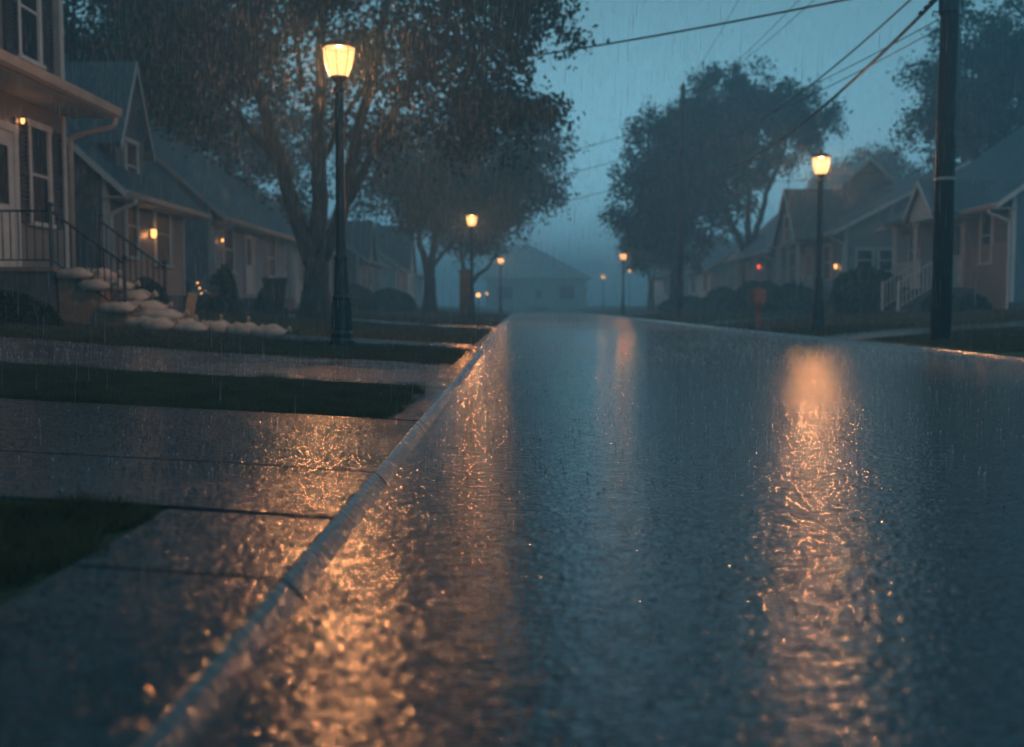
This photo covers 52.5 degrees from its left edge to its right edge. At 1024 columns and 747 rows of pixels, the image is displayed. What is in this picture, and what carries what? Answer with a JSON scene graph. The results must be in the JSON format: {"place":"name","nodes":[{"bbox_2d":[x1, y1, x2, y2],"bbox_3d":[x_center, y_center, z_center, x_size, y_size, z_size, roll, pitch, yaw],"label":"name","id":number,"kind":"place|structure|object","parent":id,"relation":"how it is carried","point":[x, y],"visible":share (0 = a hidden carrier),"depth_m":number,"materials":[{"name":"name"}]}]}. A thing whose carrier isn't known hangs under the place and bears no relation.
{"place":"outdoors","nodes":[
{"label":"outdoors","id":0,"kind":"place"},
{"bbox_2d":[0,509,331,746],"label":"pavement","id":1,"kind":"structure","parent":0,"point":[129,729],"depth_m":2.00,"materials":[{"name":"concrete"}]},
{"bbox_2d":[0,398,416,517],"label":"driveway","id":2,"kind":"structure","parent":0,"point":[345,483],"depth_m":4.03,"materials":[{"name":"concrete"}]},
{"bbox_2d":[0,337,465,387],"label":"driveway","id":3,"kind":"structure","parent":0,"point":[201,361],"depth_m":9.21,"materials":[{"name":"concrete"}]},
{"bbox_2d":[171,331,483,349],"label":"garden path","id":4,"kind":"structure","parent":0,"point":[382,341],"depth_m":15.74,"materials":[{"name":"concrete"}]},
{"bbox_2d":[124,316,148,327],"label":"sandbag","id":5,"kind":"object","parent":4,"relation":"on","point":[132,322],"visible":0.35,"depth_m":14.72,"materials":[{"name":"fabric"}]},
{"bbox_2d":[137,317,179,330],"bbox_3d":[-5.005,-0.707,14.719,0.585,0.200,0.391,-1,4,-11],"label":"sandbag","id":6,"kind":"object","parent":4,"relation":"on","point":[149,323],"visible":0.72,"depth_m":14.56,"materials":[{"name":"fabric"}]},
{"bbox_2d":[171,318,204,330],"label":"sandbag","id":7,"kind":"object","parent":4,"relation":"on","point":[187,320],"visible":0.25,"depth_m":14.89,"materials":[{"name":"fabric"}]},
{"bbox_2d":[136,308,189,320],"bbox_3d":[-5.026,-0.847,14.962,0.750,0.180,0.412,-1,4,-11],"label":"sandbag","id":8,"kind":"object","parent":7,"relation":"on","point":[169,313],"visible":0.73,"depth_m":14.81,"materials":[{"name":"fabric"}]},
{"bbox_2d":[184,292,197,318],"bbox_3d":[-4.814,-0.818,15.465,0.140,0.770,0.046,11,6,-6],"label":"wooden board","id":9,"kind":"object","parent":4,"relation":"on","point":[191,301],"visible":0.48,"depth_m":15.42,"materials":[{"name":"brown wood"}]},
{"bbox_2d":[172,322,214,332],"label":"sandbag","id":10,"kind":"object","parent":4,"relation":"on","point":[198,327],"visible":0.76,"depth_m":14.59,"materials":[{"name":"fabric"}]},
{"bbox_2d":[204,320,229,333],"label":"sandbag","id":11,"kind":"object","parent":4,"relation":"on","point":[220,326],"visible":0.39,"depth_m":14.95,"materials":[{"name":"fabric"}]},
{"bbox_2d":[225,322,262,335],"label":"sandbag","id":12,"kind":"object","parent":4,"relation":"on","point":[243,329],"visible":0.64,"depth_m":14.90,"materials":[{"name":"fabric"}]},
{"bbox_2d":[251,324,291,337],"bbox_3d":[-3.464,-0.616,14.973,0.584,0.205,0.402,0,4,-3],"label":"sandbag","id":13,"kind":"object","parent":4,"relation":"on","point":[273,331],"visible":0.88,"depth_m":14.82,"materials":[{"name":"fabric"}]},
{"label":"sandbag","id":14,"kind":"object","parent":4,"relation":"on","visible":0},
{"bbox_2d":[130,300,173,312],"bbox_3d":[-5.473,-1.010,15.609,0.750,0.200,0.412,-1,4,-17],"label":"sandbag","id":15,"kind":"object","parent":14,"relation":"on","point":[153,304],"visible":0.56,"depth_m":15.46,"materials":[{"name":"fabric"}]},
{"bbox_2d":[113,289,158,301],"bbox_3d":[-5.725,-1.186,15.786,0.738,0.200,0.449,1,4,12],"label":"sandbag","id":16,"kind":"object","parent":15,"relation":"on","point":[144,295],"visible":0.63,"depth_m":15.62,"materials":[{"name":"fabric"}]},
{"bbox_2d":[108,278,140,291],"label":"sandbag","id":17,"kind":"object","parent":16,"relation":"on","point":[131,286],"visible":0.45,"depth_m":15.61,"materials":[{"name":"fabric"}]},
{"bbox_2d":[85,268,121,278],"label":"sandbag","id":18,"kind":"object","parent":17,"relation":"on","point":[101,275],"visible":0.42,"depth_m":15.60,"materials":[{"name":"fabric"}]},
{"bbox_2d":[184,310,498,329],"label":"driveway","id":19,"kind":"structure","parent":0,"point":[409,323],"depth_m":29.06,"materials":[{"name":"concrete"}]},
{"bbox_2d":[183,277,218,310],"bbox_3d":[-10.417,-2.444,28.663,4.330,1.480,1.800,0,4,0],"label":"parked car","id":20,"kind":"object","parent":19,"relation":"on","point":[204,290],"visible":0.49,"depth_m":28.17,"materials":[{"name":"paint"}]},
{"bbox_2d":[262,277,287,315],"bbox_3d":[-6.246,-2.028,27.392,0.660,1.020,0.812,-1,4,-11],"label":"wheelie bin","id":21,"kind":"object","parent":19,"relation":"on","point":[275,301],"visible":0.97,"depth_m":27.09,"materials":[{"name":"plastic"}]},
{"bbox_2d":[0,0,1023,471],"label":"rain","id":22,"kind":"object","parent":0,"point":[222,84],"visible":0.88,"depth_m":16.00,"materials":[{"name":"liquid"}]},
{"bbox_2d":[0,306,1023,605],"bbox_3d":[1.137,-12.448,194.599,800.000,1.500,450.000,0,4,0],"label":"ground","id":23,"kind":"structure","parent":0,"point":[8,592],"depth_m":7.61,"materials":[{"name":"grey"}]},
{"bbox_2d":[0,290,63,327],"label":"shrub","id":24,"kind":"object","parent":23,"relation":"on","point":[22,301],"visible":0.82,"depth_m":13.43,"materials":[{"name":"green plant"}]},
{"bbox_2d":[0,0,166,326],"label":"house","id":25,"kind":"structure","parent":23,"relation":"on","point":[26,220],"depth_m":16.27,"materials":[{"name":"beige"}]},
{"bbox_2d":[0,129,15,266],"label":"door","id":26,"kind":"structure","parent":25,"relation":"in","point":[6,172],"depth_m":15.78,"materials":[{"name":"white glass"}]},
{"bbox_2d":[17,0,46,69],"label":"window","id":27,"kind":"structure","parent":25,"relation":"in","point":[35,43],"depth_m":16.59,"materials":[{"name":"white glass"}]},
{"bbox_2d":[25,118,56,228],"bbox_3d":[-7.666,-3.221,16.882,0.110,1.681,0.880,0,4,0],"label":"window","id":28,"kind":"structure","parent":25,"relation":"in","point":[42,176],"depth_m":16.94,"materials":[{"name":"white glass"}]},
{"bbox_2d":[76,278,116,290],"bbox_3d":[-6.001,-1.288,15.028,0.637,0.180,0.370,0,4,6],"label":"sandbag","id":29,"kind":"object","parent":25,"relation":"on","point":[83,285],"visible":0.93,"depth_m":14.88,"materials":[{"name":"fabric"}]},
{"bbox_2d":[55,267,99,279],"bbox_3d":[-6.263,-1.448,15.007,0.599,0.174,0.381,0,4,-5],"label":"sandbag","id":30,"kind":"object","parent":29,"relation":"on","point":[77,273],"visible":0.94,"depth_m":14.86,"materials":[{"name":"fabric"}]},
{"bbox_2d":[98,301,142,312],"bbox_3d":[-5.677,-0.969,15.062,0.628,0.180,0.408,-1,4,-8],"label":"sandbag","id":31,"kind":"object","parent":25,"relation":"on","point":[122,307],"visible":0.98,"depth_m":14.89,"materials":[{"name":"fabric"}]},
{"bbox_2d":[64,61,211,311],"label":"house","id":32,"kind":"structure","parent":23,"relation":"on","point":[118,178],"depth_m":23.01,"materials":[{"name":"wood"}]},
{"bbox_2d":[123,136,139,174],"bbox_3d":[-8.577,-4.690,23.446,0.110,1.181,0.906,0,4,0],"label":"window","id":33,"kind":"structure","parent":32,"relation":"in","point":[132,154],"depth_m":23.47,"materials":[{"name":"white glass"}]},
{"bbox_2d":[124,203,142,259],"bbox_3d":[-8.331,-3.244,22.787,0.110,1.481,0.860,0,4,0],"label":"window","id":34,"kind":"structure","parent":32,"relation":"in","point":[133,215],"depth_m":22.86,"materials":[{"name":"white glass"}]},
{"bbox_2d":[153,211,174,267],"bbox_3d":[-8.320,-3.324,24.786,0.110,1.581,1.210,0,4,0],"label":"window","id":35,"kind":"structure","parent":32,"relation":"in","point":[158,217],"depth_m":24.86,"materials":[{"name":"white glass"}]},
{"bbox_2d":[131,276,171,308],"bbox_3d":[-7.999,-1.669,22.693,1.083,0.944,1.465,0,4,0],"label":"shrub","id":36,"kind":"object","parent":23,"relation":"on","point":[150,285],"visible":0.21,"depth_m":22.50,"materials":[{"name":"green plant"}]},
{"bbox_2d":[64,0,272,163],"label":"tree","id":37,"kind":"object","parent":23,"relation":"on","point":[184,128],"visible":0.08,"depth_m":38.60,"materials":[{"name":"green plant"}]},
{"bbox_2d":[149,118,295,310],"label":"house","id":38,"kind":"structure","parent":23,"relation":"on","point":[200,238],"depth_m":33.42,"materials":[{"name":"grey"}]},
{"bbox_2d":[222,226,235,273],"bbox_3d":[-8.776,-3.854,32.169,0.110,1.481,1.260,0,4,0],"label":"window","id":39,"kind":"structure","parent":38,"relation":"in","point":[228,234],"depth_m":32.35,"materials":[{"name":"white glass"}]},
{"bbox_2d":[247,233,252,293],"bbox_3d":[-8.751,-3.683,34.686,0.092,2.050,0.900,0,4,0],"label":"door","id":40,"kind":"structure","parent":38,"relation":"in","point":[249,236],"depth_m":34.78,"materials":[{"name":"white glass"}]},
{"bbox_2d":[266,238,276,276],"bbox_3d":[-8.744,-4.217,37.758,0.110,1.481,1.360,0,4,0],"label":"window","id":41,"kind":"structure","parent":38,"relation":"in","point":[271,262],"depth_m":37.86,"materials":[{"name":"white glass"}]},
{"bbox_2d":[207,263,240,311],"bbox_3d":[-8.324,-2.435,29.962,0.956,1.496,1.075,0,4,0],"label":"shrub","id":42,"kind":"object","parent":23,"relation":"on","point":[225,291],"visible":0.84,"depth_m":29.68,"materials":[{"name":"green plant"}]},
{"bbox_2d":[96,1,364,226],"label":"tree","id":43,"kind":"object","parent":23,"relation":"on","point":[281,123],"visible":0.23,"depth_m":45.77,"materials":[{"name":"green plant"}]},
{"bbox_2d":[0,321,469,588],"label":"grass","id":44,"kind":"structure","parent":23,"relation":"on","point":[40,535],"depth_m":6.42,"materials":[{"name":"plant"}]},
{"bbox_2d":[13,308,507,343],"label":"grass","id":45,"kind":"structure","parent":23,"relation":"on","point":[417,332],"depth_m":23.13,"materials":[{"name":"plant"}]},
{"bbox_2d":[254,287,284,310],"bbox_3d":[-7.414,-2.253,31.781,0.961,0.957,0.974,0,4,0],"label":"shrub","id":46,"kind":"object","parent":23,"relation":"on","point":[260,299],"visible":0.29,"depth_m":31.50,"materials":[{"name":"green plant"}]},
{"bbox_2d":[222,169,335,307],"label":"house","id":47,"kind":"structure","parent":23,"relation":"on","point":[290,248],"depth_m":44.39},
{"bbox_2d":[134,312,512,746],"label":"kerb","id":48,"kind":"structure","parent":23,"relation":"on","point":[191,713],"depth_m":2.14,"materials":[{"name":"concrete"}]},
{"bbox_2d":[274,194,389,306],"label":"house","id":49,"kind":"structure","parent":23,"relation":"on","point":[373,283],"depth_m":57.56,"materials":[{"name":"grey"}]},
{"bbox_2d":[63,0,609,318],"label":"tree","id":50,"kind":"object","parent":23,"relation":"on","point":[315,283],"visible":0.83,"depth_m":26.14,"materials":[{"name":"green plant"}]},
{"bbox_2d":[321,29,355,346],"bbox_3d":[-2.231,-2.381,13.487,0.450,4.100,0.450,0,4,0],"label":"street lamp","id":51,"kind":"object","parent":23,"relation":"on","point":[340,309],"visible":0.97,"depth_m":13.46,"materials":[{"name":"black metal"}]},
{"bbox_2d":[349,284,377,311],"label":"shrub","id":52,"kind":"object","parent":23,"relation":"on","point":[364,297],"visible":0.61,"depth_m":44.39,"materials":[{"name":"green plant"}]},
{"bbox_2d":[328,215,416,306],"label":"house","id":53,"kind":"structure","parent":23,"relation":"on","point":[407,275],"depth_m":73.36,"materials":[{"name":"white"}]},
{"bbox_2d":[365,288,416,311],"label":"shrub","id":54,"kind":"object","parent":23,"relation":"on","point":[392,296],"visible":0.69,"depth_m":51.24,"materials":[{"name":"green plant"}]},
{"bbox_2d":[414,270,423,307],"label":"house","id":55,"kind":"structure","parent":23,"relation":"on","point":[418,284],"depth_m":88.63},
{"bbox_2d":[392,321,504,420],"bbox_3d":[-0.469,-0.944,24.784,0.141,0.110,38.340,0,4,0],"label":"kerb apron","id":56,"kind":"object","parent":23,"relation":"on","point":[421,405],"visible":0.58,"depth_m":6.94,"materials":[{"name":"concrete"}]},
{"bbox_2d":[327,63,594,314],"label":"tree","id":57,"kind":"object","parent":23,"relation":"on","point":[449,195],"visible":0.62,"depth_m":48.32,"materials":[{"name":"green plant"}]},
{"bbox_2d":[458,268,469,318],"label":"brick pillar","id":58,"kind":"structure","parent":23,"relation":"on","point":[465,277],"depth_m":40.65,"materials":[{"name":"brick"}]},
{"bbox_2d":[404,158,539,283],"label":"tree","id":59,"kind":"object","parent":23,"relation":"on","point":[461,245],"visible":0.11,"depth_m":58.83,"materials":[{"name":"green plant"}]},
{"bbox_2d":[466,210,477,320],"bbox_3d":[-1.477,-3.953,38.133,0.450,4.100,0.450,-2,4,-23],"label":"street lamp","id":60,"kind":"object","parent":23,"relation":"on","point":[473,312],"visible":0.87,"depth_m":38.11,"materials":[{"name":"black metal"}]},
{"bbox_2d":[481,244,591,312],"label":"house","id":61,"kind":"structure","parent":23,"relation":"on","point":[524,274],"depth_m":149.59,"materials":[{"name":"white"}]},
{"bbox_2d":[497,285,513,299],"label":"window","id":62,"kind":"structure","parent":61,"relation":"in","point":[507,287],"depth_m":149.53,"materials":[{"name":"grey glass"}]},
{"bbox_2d":[534,288,542,306],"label":"door","id":63,"kind":"structure","parent":61,"relation":"in","point":[539,300],"depth_m":149.57,"materials":[{"name":"grey glass"}]},
{"bbox_2d":[558,285,574,299],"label":"window","id":64,"kind":"structure","parent":61,"relation":"in","point":[565,293],"depth_m":149.50,"materials":[{"name":"grey glass"}]},
{"bbox_2d":[620,251,626,314],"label":"street lamp","id":65,"kind":"object","parent":23,"relation":"on","point":[622,307],"visible":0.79,"depth_m":65.70,"materials":[{"name":"black metal"}]},
{"bbox_2d":[610,217,698,311],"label":"tree","id":66,"kind":"object","parent":23,"relation":"on","point":[658,265],"visible":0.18,"depth_m":72.37,"materials":[{"name":"green plant"}]},
{"bbox_2d":[677,84,685,317],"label":"utility pole","id":67,"kind":"object","parent":23,"relation":"on","point":[680,268],"visible":0.77,"depth_m":43.51,"materials":[{"name":"brown wood"}]},
{"bbox_2d":[656,295,716,311],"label":"shrub","id":68,"kind":"object","parent":23,"relation":"on","point":[662,306],"visible":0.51,"depth_m":59.23,"materials":[{"name":"green plant"}]},
{"bbox_2d":[647,233,731,307],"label":"house","id":69,"kind":"structure","parent":23,"relation":"on","point":[663,283],"depth_m":84.45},
{"bbox_2d":[596,67,790,312],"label":"tree","id":70,"kind":"object","parent":23,"relation":"on","point":[654,211],"visible":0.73,"depth_m":57.95,"materials":[{"name":"green plant"}]},
{"bbox_2d":[684,232,752,306],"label":"house","id":71,"kind":"structure","parent":23,"relation":"on","point":[719,278],"depth_m":68.86,"materials":[{"name":"white"}]},
{"bbox_2d":[701,286,740,311],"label":"shrub","id":72,"kind":"object","parent":23,"relation":"on","point":[719,301],"visible":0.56,"depth_m":51.27,"materials":[{"name":"green plant"}]},
{"bbox_2d":[644,54,852,306],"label":"tree","id":73,"kind":"object","parent":23,"relation":"on","point":[809,142],"visible":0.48,"depth_m":57.83,"materials":[{"name":"green plant"}]},
{"bbox_2d":[727,280,781,312],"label":"shrub","id":74,"kind":"object","parent":23,"relation":"on","point":[744,286],"visible":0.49,"depth_m":45.39,"materials":[{"name":"green plant"}]},
{"bbox_2d":[750,287,765,328],"bbox_3d":[6.447,-1.668,27.292,0.345,1.200,0.520,0,4,0],"label":"mailbox","id":75,"kind":"object","parent":23,"relation":"on","point":[755,298],"visible":0.73,"depth_m":27.10,"materials":[{"name":"orange paint"}]},
{"bbox_2d":[755,291,764,302],"bbox_3d":[6.458,-1.996,27.029,0.280,0.310,0.038,0,4,0],"label":"door","id":76,"kind":"structure","parent":75,"relation":"in","point":[757,296],"depth_m":27.03,"materials":[{"name":"orange paint"}]},
{"bbox_2d":[762,281,813,311],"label":"shrub","id":77,"kind":"object","parent":23,"relation":"on","point":[776,297],"visible":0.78,"depth_m":42.87,"materials":[{"name":"green plant"}]},
{"bbox_2d":[579,312,1023,361],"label":"kerb","id":78,"kind":"structure","parent":23,"relation":"on","point":[1001,357],"depth_m":17.30,"materials":[{"name":"concrete"}]},
{"bbox_2d":[724,157,896,305],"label":"house","id":79,"kind":"structure","parent":23,"relation":"on","point":[852,169],"depth_m":53.87,"materials":[{"name":"grey"}]},
{"bbox_2d":[766,257,772,282],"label":"window","id":80,"kind":"structure","parent":79,"relation":"in","point":[769,263],"depth_m":53.64,"materials":[{"name":"grey glass"}]},
{"bbox_2d":[810,147,830,330],"bbox_3d":[6.876,-2.988,23.215,0.450,4.100,0.450,-1,4,-11],"label":"street lamp","id":81,"kind":"object","parent":23,"relation":"on","point":[818,318],"visible":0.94,"depth_m":23.19,"materials":[{"name":"black metal"}]},
{"bbox_2d":[623,307,1023,352],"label":"grass","id":82,"kind":"structure","parent":23,"relation":"on","point":[1015,342],"depth_m":23.91,"materials":[{"name":"plant"}]},
{"bbox_2d":[797,138,932,187],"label":"tree","id":83,"kind":"object","parent":23,"relation":"on","point":[891,161],"visible":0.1,"depth_m":79.95,"materials":[{"name":"green plant"}]},
{"bbox_2d":[827,266,903,313],"bbox_3d":[11.208,-2.599,32.861,2.136,1.611,2.554,0,4,0],"label":"hedge","id":84,"kind":"object","parent":23,"relation":"on","point":[843,281],"visible":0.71,"depth_m":32.08,"materials":[{"name":"green plant"}]},
{"bbox_2d":[767,160,971,310],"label":"house","id":85,"kind":"structure","parent":23,"relation":"on","point":[872,256],"depth_m":42.73,"materials":[{"name":"grey"}]},
{"bbox_2d":[782,214,790,242],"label":"window","id":86,"kind":"structure","parent":85,"relation":"in","point":[785,220],"depth_m":44.45,"materials":[{"name":"grey glass"}]},
{"bbox_2d":[790,250,795,282],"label":"window","id":87,"kind":"structure","parent":85,"relation":"in","point":[792,255],"depth_m":47.09,"materials":[{"name":"grey glass"}]},
{"bbox_2d":[805,250,810,288],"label":"door","id":88,"kind":"structure","parent":85,"relation":"in","point":[808,254],"depth_m":44.56,"materials":[{"name":"brown glass"}]},
{"bbox_2d":[822,243,832,280],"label":"window","id":89,"kind":"structure","parent":85,"relation":"in","point":[825,255],"depth_m":41.92,"materials":[{"name":"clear glass"}]},
{"bbox_2d":[855,248,874,268],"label":"window","id":90,"kind":"structure","parent":85,"relation":"in","point":[868,254],"depth_m":39.70,"materials":[{"name":"grey glass"}]},
{"bbox_2d":[877,248,891,271],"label":"window","id":91,"kind":"structure","parent":85,"relation":"in","point":[880,253],"depth_m":39.69,"materials":[{"name":"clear glass"}]},
{"bbox_2d":[919,294,966,312],"bbox_3d":[12.078,-1.941,29.066,1.266,0.678,1.476,0,4,0],"label":"shrub","id":92,"kind":"object","parent":23,"relation":"on","point":[924,307],"visible":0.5,"depth_m":28.82,"materials":[{"name":"green plant"}]},
{"bbox_2d":[930,0,962,340],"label":"utility pole","id":93,"kind":"object","parent":23,"relation":"on","point":[948,14],"visible":0.92,"depth_m":16.68,"materials":[{"name":"brown wood"}]},
{"bbox_2d":[234,0,846,86],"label":"overhead cable","id":94,"kind":"object","parent":93,"relation":"attached to","point":[755,17],"visible":0.64,"depth_m":20.60,"materials":[{"name":"black metal"}]},
{"bbox_2d":[681,0,910,146],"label":"overhead cable","id":95,"kind":"object","parent":93,"relation":"attached to","point":[877,29],"visible":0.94,"depth_m":22.64,"materials":[{"name":"black metal"}]},
{"bbox_2d":[680,0,937,175],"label":"overhead cable","id":96,"kind":"object","parent":93,"relation":"attached to","point":[926,8],"visible":0.9,"depth_m":21.06,"materials":[{"name":"rubber"}]},
{"bbox_2d":[682,29,937,141],"bbox_3d":[6.958,-7.617,30.079,0.018,2.416,26.901,0,4,0],"label":"overhead cable","id":97,"kind":"object","parent":93,"relation":"attached to","point":[832,84],"visible":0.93,"depth_m":21.81,"materials":[{"name":"rubber"}]},
{"bbox_2d":[684,19,937,131],"bbox_3d":[6.958,-7.891,30.062,0.018,2.666,26.902,0,4,0],"label":"overhead cable","id":98,"kind":"object","parent":93,"relation":"attached to","point":[829,76],"visible":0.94,"depth_m":21.92,"materials":[{"name":"black metal"}]},
{"bbox_2d":[874,125,1023,313],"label":"house","id":99,"kind":"structure","parent":23,"relation":"on","point":[1013,184],"depth_m":30.02,"materials":[{"name":"blue"}]},
{"bbox_2d":[908,228,922,273],"bbox_3d":[13.314,-4.095,34.330,0.110,1.581,1.160,0,4,0],"label":"window","id":100,"kind":"structure","parent":99,"relation":"in","point":[910,241],"depth_m":34.58,"materials":[{"name":"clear glass"}]},
{"bbox_2d":[952,221,961,287],"bbox_3d":[13.311,-3.600,31.105,0.037,2.050,0.900,0,4,0],"label":"door","id":101,"kind":"structure","parent":99,"relation":"in","point":[955,278],"depth_m":31.01,"materials":[{"name":"brown glass"}]},
{"bbox_2d":[977,212,994,265],"bbox_3d":[13.283,-3.874,29.083,0.110,1.681,0.880,0,4,0],"label":"window","id":102,"kind":"structure","parent":99,"relation":"in","point":[985,232],"depth_m":29.12,"materials":[{"name":"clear glass"}]},
{"bbox_2d":[878,0,1023,172],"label":"tree","id":103,"kind":"object","parent":23,"relation":"on","point":[1005,66],"visible":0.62,"depth_m":43.41,"materials":[{"name":"green plant"}]},
{"bbox_2d":[955,293,991,310],"bbox_3d":[12.770,-1.931,28.744,0.966,0.610,0.965,0,4,0],"label":"shrub","id":104,"kind":"object","parent":23,"relation":"on","point":[977,298],"visible":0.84,"depth_m":28.51,"materials":[{"name":"green plant"}]},
{"bbox_2d":[63,0,1023,305],"label":"sky","id":105,"kind":"structure","parent":0,"point":[589,123],"materials":[{"name":"blue"}]},
{"bbox_2d":[196,313,1023,746],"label":"road","id":106,"kind":"structure","parent":0,"point":[754,637],"depth_m":2.68,"materials":[{"name":"asphalt"}]},
{"bbox_2d":[0,320,1023,746],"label":"rain splash","id":107,"kind":"object","parent":106,"relation":"on","point":[166,672],"visible":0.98,"depth_m":2.49,"materials":[{"name":"clear liquid"}]},
{"bbox_2d":[0,312,1023,501],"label":"rain spray","id":108,"kind":"object","parent":106,"relation":"on","point":[544,318],"visible":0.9,"depth_m":18.50,"materials":[{"name":"liquid"}]},
{"bbox_2d":[697,312,851,324],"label":"driveway","id":109,"kind":"structure","parent":0,"point":[711,323],"depth_m":34.93,"materials":[{"name":"concrete"}]},
{"bbox_2d":[821,321,1023,340],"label":"driveway","id":110,"kind":"structure","parent":0,"point":[869,335],"depth_m":19.89,"materials":[{"name":"concrete"}]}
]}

